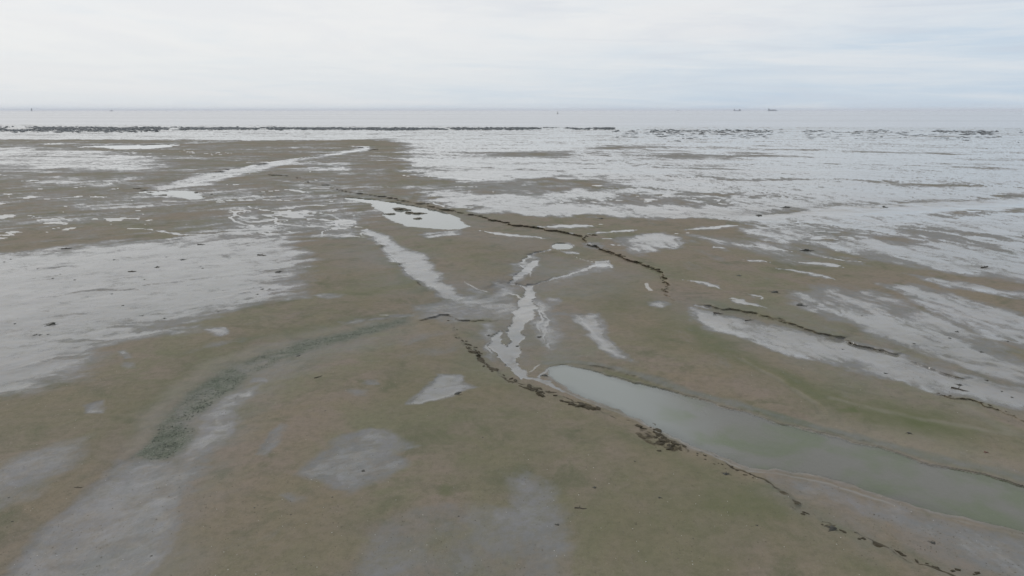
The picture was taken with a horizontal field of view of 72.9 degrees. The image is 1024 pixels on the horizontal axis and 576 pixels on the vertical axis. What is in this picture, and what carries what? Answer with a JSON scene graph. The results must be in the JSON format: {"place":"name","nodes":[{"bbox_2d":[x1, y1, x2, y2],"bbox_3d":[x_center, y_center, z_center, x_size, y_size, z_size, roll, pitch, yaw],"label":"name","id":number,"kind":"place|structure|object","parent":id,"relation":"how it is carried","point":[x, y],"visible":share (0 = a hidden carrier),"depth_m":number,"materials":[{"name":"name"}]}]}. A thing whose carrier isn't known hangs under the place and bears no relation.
{"place":"outdoors","nodes":[
{"label":"outdoors","id":0,"kind":"place"},
{"bbox_2d":[12,340,991,575],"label":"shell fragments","id":1,"kind":"object","parent":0,"point":[528,459],"visible":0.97,"depth_m":18.01,"materials":[{"name":"white"}]},
{"bbox_2d":[0,305,1022,575],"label":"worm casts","id":2,"kind":"object","parent":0,"point":[512,491],"visible":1,"depth_m":18.02,"materials":[{"name":"brown sand"}]},
{"bbox_2d":[0,124,1023,575],"bbox_3d":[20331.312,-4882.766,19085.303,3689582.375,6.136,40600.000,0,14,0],"label":"mudflat ground","id":3,"kind":"structure","parent":0,"point":[116,366],"depth_m":30.97,"materials":[{"name":"brown soil"}]},
{"bbox_2d":[83,144,177,148],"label":"tidal pool","id":4,"kind":"structure","parent":3,"relation":"on","point":[135,146],"depth_m":197.72,"materials":[{"name":"liquid"}]},
{"bbox_2d":[139,190,204,199],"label":"tidal pool","id":5,"kind":"structure","parent":3,"relation":"on","point":[189,195],"depth_m":88.17,"materials":[{"name":"liquid"}]},
{"bbox_2d":[136,320,405,459],"bbox_3d":[-9.538,3.224,28.649,3.652,0.142,15.794,5,15,20],"label":"seagrass","id":6,"kind":"object","parent":3,"relation":"on","point":[169,446],"visible":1,"depth_m":23.91},
{"bbox_2d":[345,198,469,229],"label":"tidal pool","id":7,"kind":"structure","parent":3,"relation":"on","point":[434,219],"depth_m":68.68,"materials":[{"name":"liquid"}]},
{"bbox_2d":[0,126,1022,140],"bbox_3d":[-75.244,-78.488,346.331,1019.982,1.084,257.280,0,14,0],"label":"mussel bed","id":8,"kind":"object","parent":3,"relation":"on","point":[58,129],"visible":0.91,"depth_m":368.11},
{"bbox_2d":[552,243,572,248],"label":"tidal pool","id":9,"kind":"structure","parent":3,"relation":"on","point":[561,246],"depth_m":53.57,"materials":[{"name":"liquid"}]},
{"bbox_2d":[583,406,595,409],"bbox_3d":[2.757,4.222,24.430,0.461,0.107,0.329,7,16,26],"label":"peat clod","id":10,"kind":"object","parent":3,"relation":"on","point":[591,407],"visible":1,"depth_m":24.35,"materials":[{"name":"brown soil"}]},
{"bbox_2d":[547,365,1023,530],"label":"tidal pool","id":11,"kind":"structure","parent":3,"relation":"on","point":[747,439],"depth_m":21.58,"materials":[{"name":"liquid"}]},
{"bbox_2d":[825,525,838,531],"bbox_3d":[7.881,5.907,17.110,0.327,0.074,0.296,-1,14,-4],"label":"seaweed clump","id":12,"kind":"object","parent":3,"relation":"on","point":[832,528],"visible":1,"depth_m":17.04,"materials":[{"name":"brown plant"}]},
{"bbox_2d":[0,110,1023,127],"bbox_3d":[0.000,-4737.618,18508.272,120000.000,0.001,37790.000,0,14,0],"label":"sea","id":13,"kind":"structure","parent":0,"point":[858,118],"depth_m":867.54,"materials":[{"name":"liquid"}]},
{"bbox_2d":[0,0,1023,109],"label":"sky","id":14,"kind":"structure","parent":0,"point":[55,54],"materials":[{"name":"white"}]}
]}

